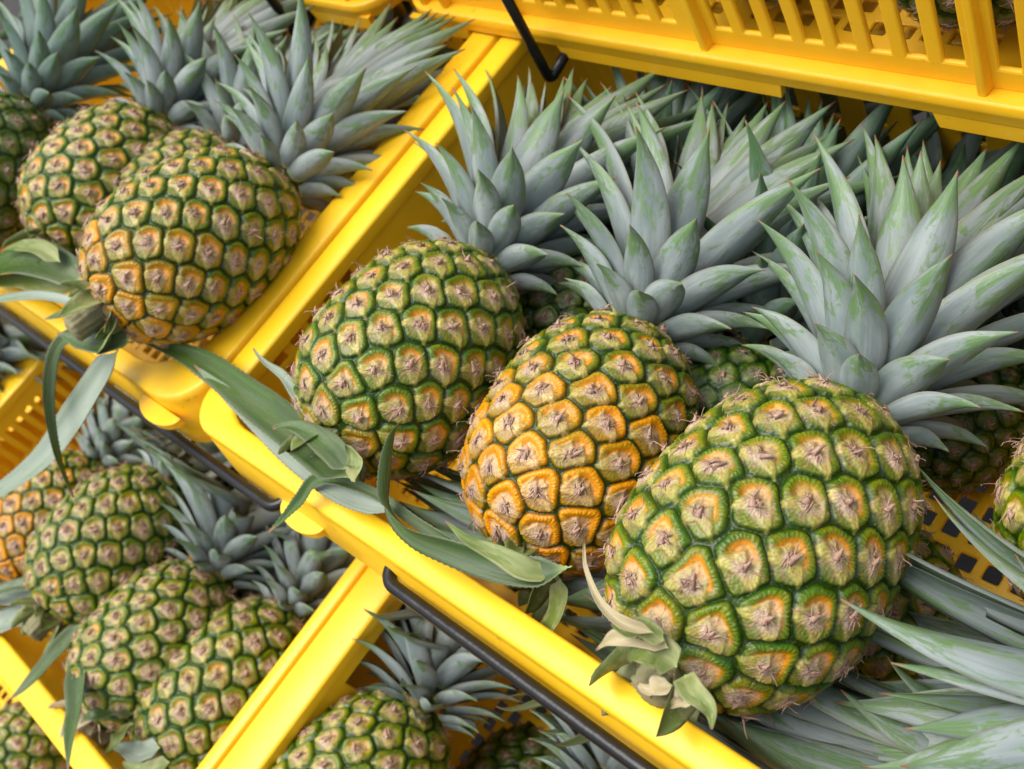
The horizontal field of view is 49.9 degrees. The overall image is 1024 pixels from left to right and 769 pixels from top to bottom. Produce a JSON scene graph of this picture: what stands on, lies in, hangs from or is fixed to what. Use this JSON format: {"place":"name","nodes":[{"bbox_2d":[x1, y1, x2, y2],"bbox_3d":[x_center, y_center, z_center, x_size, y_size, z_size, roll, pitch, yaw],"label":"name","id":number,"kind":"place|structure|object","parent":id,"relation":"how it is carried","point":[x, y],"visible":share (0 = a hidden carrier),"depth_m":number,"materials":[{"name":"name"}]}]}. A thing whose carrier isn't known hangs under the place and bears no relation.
{"place":"outdoors","nodes":[
{"label":"outdoors","id":0,"kind":"place"},
{"bbox_2d":[129,0,323,102],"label":"pineapple","id":1,"kind":"object","parent":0,"point":[215,2],"visible":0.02,"depth_m":1.05,"materials":[{"name":"green plant"}]},
{"bbox_2d":[0,0,1019,767],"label":"ground","id":2,"kind":"structure","parent":0,"point":[992,574],"depth_m":0.97,"materials":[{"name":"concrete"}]},
{"bbox_2d":[0,0,23,59],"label":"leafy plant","id":3,"kind":"object","parent":2,"relation":"on","point":[3,35],"visible":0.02,"depth_m":1.39,"materials":[{"name":"green plant"}]},
{"bbox_2d":[0,410,68,708],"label":"fruit crate","id":4,"kind":"object","parent":2,"relation":"on","point":[7,689],"visible":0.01,"depth_m":1.30,"materials":[{"name":"yellow plastic"}]},
{"bbox_2d":[0,700,72,768],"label":"pineapple","id":5,"kind":"object","parent":4,"relation":"in","point":[26,742],"visible":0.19,"depth_m":0.96,"materials":[{"name":"green plant"}]},
{"bbox_2d":[0,347,158,478],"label":"fruit crate","id":6,"kind":"object","parent":4,"relation":"on","point":[30,427],"visible":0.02,"depth_m":1.16,"materials":[{"name":"yellow plastic"}]},
{"bbox_2d":[0,339,443,768],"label":"fruit crate","id":7,"kind":"object","parent":4,"relation":"on","point":[20,655],"visible":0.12,"depth_m":0.81,"materials":[{"name":"yellow plastic"}]},
{"bbox_2d":[0,304,76,392],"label":"pineapple","id":8,"kind":"object","parent":7,"relation":"in","point":[17,345],"visible":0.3,"depth_m":1.05,"materials":[{"name":"green plant"}]},
{"bbox_2d":[0,352,168,632],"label":"pineapple","id":9,"kind":"object","parent":7,"relation":"in","point":[105,441],"visible":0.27,"depth_m":0.96,"materials":[{"name":"orange plant"}]},
{"bbox_2d":[8,415,231,768],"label":"pineapple","id":10,"kind":"object","parent":7,"relation":"in","point":[96,539],"visible":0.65,"depth_m":0.83,"materials":[{"name":"green plant"}]},
{"bbox_2d":[48,429,292,753],"bbox_3d":[-0.235,0.138,0.837,0.168,0.168,0.321,9,62,35],"label":"pineapple","id":11,"kind":"object","parent":7,"relation":"in","point":[133,631],"visible":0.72,"depth_m":0.80,"materials":[{"name":"green plant"}]},
{"bbox_2d":[0,0,501,511],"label":"fruit crate","id":12,"kind":"object","parent":7,"relation":"on","point":[170,394],"visible":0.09,"depth_m":0.70,"materials":[{"name":"yellow plastic"}]},
{"bbox_2d":[0,0,177,250],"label":"pineapple","id":13,"kind":"object","parent":12,"relation":"in","point":[58,66],"visible":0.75,"depth_m":0.86,"materials":[{"name":"green plant"}]},
{"bbox_2d":[0,0,315,293],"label":"pineapple","id":14,"kind":"object","parent":12,"relation":"in","point":[68,180],"visible":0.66,"depth_m":0.79,"materials":[{"name":"green plant"}]},
{"bbox_2d":[0,0,474,497],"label":"pineapple","id":15,"kind":"object","parent":12,"relation":"in","point":[193,245],"visible":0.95,"depth_m":0.68,"materials":[{"name":"orange plant"}]},
{"bbox_2d":[111,10,395,193],"bbox_3d":[-0.218,-0.201,0.873,0.180,0.182,0.284,25,72,40],"label":"pineapple","id":16,"kind":"object","parent":12,"relation":"in","point":[218,127],"visible":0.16,"depth_m":0.81,"materials":[{"name":"green plant"}]},
{"bbox_2d":[293,0,467,212],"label":"pineapple","id":17,"kind":"object","parent":12,"relation":"in","point":[401,21],"visible":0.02,"depth_m":0.89,"materials":[{"name":"green plant"}]},
{"bbox_2d":[113,501,398,768],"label":"pineapple","id":18,"kind":"object","parent":7,"relation":"in","point":[223,661],"visible":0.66,"depth_m":0.77,"materials":[{"name":"green plant"}]},
{"bbox_2d":[228,488,407,619],"bbox_3d":[-0.142,0.089,0.907,0.158,0.122,0.260,25,72,40],"label":"pineapple","id":19,"kind":"object","parent":7,"relation":"in","point":[241,594],"visible":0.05,"depth_m":0.85,"materials":[{"name":"green plant"}]},
{"bbox_2d":[266,0,402,35],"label":"fruit crate","id":20,"kind":"object","parent":2,"relation":"on","point":[350,12],"visible":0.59,"depth_m":0.82,"materials":[{"name":"yellow plastic"}]},
{"bbox_2d":[217,460,574,768],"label":"fruit crate","id":21,"kind":"object","parent":2,"relation":"on","point":[313,684],"visible":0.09,"depth_m":0.72,"materials":[{"name":"yellow plastic"}]},
{"bbox_2d":[271,586,574,768],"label":"pineapple","id":22,"kind":"object","parent":21,"relation":"in","point":[389,723],"visible":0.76,"depth_m":0.71,"materials":[{"name":"green plant"}]},
{"bbox_2d":[454,610,598,768],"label":"pineapple","id":23,"kind":"object","parent":21,"relation":"in","point":[513,747],"visible":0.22,"depth_m":0.78,"materials":[{"name":"green plant"}]},
{"bbox_2d":[494,609,626,768],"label":"pineapple","id":24,"kind":"object","parent":21,"relation":"in","point":[569,746],"visible":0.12,"depth_m":0.65,"materials":[{"name":"green plant"}]},
{"bbox_2d":[199,0,1023,768],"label":"fruit crate","id":25,"kind":"object","parent":21,"relation":"on","point":[497,628],"visible":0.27,"depth_m":0.59,"materials":[{"name":"yellow plastic"}]},
{"bbox_2d":[144,66,716,513],"bbox_3d":[-0.053,-0.085,0.661,0.272,0.149,0.322,25,72,40],"label":"pineapple","id":26,"kind":"object","parent":25,"relation":"in","point":[418,340],"visible":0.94,"depth_m":0.58,"materials":[{"name":"green plant"}]},
{"bbox_2d":[267,82,897,630],"bbox_3d":[0.045,-0.017,0.581,0.195,0.173,0.353,25,72,40],"label":"pineapple","id":27,"kind":"object","parent":25,"relation":"in","point":[575,420],"visible":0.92,"depth_m":0.53,"materials":[{"name":"orange plant"}]},
{"bbox_2d":[518,66,765,344],"bbox_3d":[0.072,-0.110,0.689,0.162,0.143,0.254,25,72,40],"label":"pineapple","id":28,"kind":"object","parent":25,"relation":"in","point":[542,310],"visible":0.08,"depth_m":0.65,"materials":[{"name":"green plant"}]},
{"bbox_2d":[399,467,973,681],"bbox_3d":[0.068,0.083,0.558,0.313,0.144,0.110,10,63,35],"label":"pineapple","id":29,"kind":"object","parent":25,"relation":"in","point":[439,496],"visible":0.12,"depth_m":0.52,"materials":[{"name":"green plant"}]},
{"bbox_2d":[410,0,1023,142],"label":"fruit crate","id":30,"kind":"object","parent":25,"relation":"on","point":[974,84],"visible":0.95,"depth_m":0.57,"materials":[{"name":"yellow plastic"}]},
{"bbox_2d":[746,0,780,8],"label":"pineapple","id":31,"kind":"object","parent":30,"relation":"in","point":[776,2],"visible":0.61,"depth_m":0.57,"materials":[{"name":"green plant"}]},
{"bbox_2d":[897,0,1016,34],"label":"pineapple","id":32,"kind":"object","parent":30,"relation":"in","point":[1004,14],"visible":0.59,"depth_m":0.49,"materials":[{"name":"green plant"}]},
{"bbox_2d":[570,593,934,768],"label":"pineapple","id":33,"kind":"object","parent":25,"relation":"in","point":[824,731],"visible":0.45,"depth_m":0.45,"materials":[{"name":"green plant"}]},
{"bbox_2d":[582,124,1023,738],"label":"pineapple","id":34,"kind":"object","parent":25,"relation":"in","point":[762,530],"visible":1,"depth_m":0.44,"materials":[{"name":"green plant"}]},
{"bbox_2d":[668,85,966,417],"bbox_3d":[0.134,-0.055,0.607,0.189,0.162,0.264,25,72,40],"label":"pineapple","id":35,"kind":"object","parent":25,"relation":"in","point":[737,367],"visible":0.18,"depth_m":0.57,"materials":[{"name":"green plant"}]},
{"bbox_2d":[744,87,922,185],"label":"pineapple","id":36,"kind":"object","parent":25,"relation":"in","point":[828,99],"visible":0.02,"depth_m":0.68,"materials":[{"name":"green plant"}]},
{"bbox_2d":[770,112,1023,337],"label":"pineapple","id":37,"kind":"object","parent":25,"relation":"in","point":[965,154],"visible":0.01,"depth_m":0.60,"materials":[{"name":"green plant"}]},
{"bbox_2d":[834,465,1023,768],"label":"pineapple","id":38,"kind":"object","parent":25,"relation":"in","point":[966,711],"visible":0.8,"depth_m":0.41,"materials":[{"name":"green plant"}]},
{"bbox_2d":[913,179,1023,500],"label":"pineapple","id":39,"kind":"object","parent":25,"relation":"in","point":[963,468],"visible":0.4,"depth_m":0.54,"materials":[{"name":"green plant"}]},
{"bbox_2d":[981,432,1023,601],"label":"pineapple","id":40,"kind":"object","parent":25,"relation":"in","point":[1007,523],"visible":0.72,"depth_m":0.45,"materials":[{"name":"green plant"}]}
]}

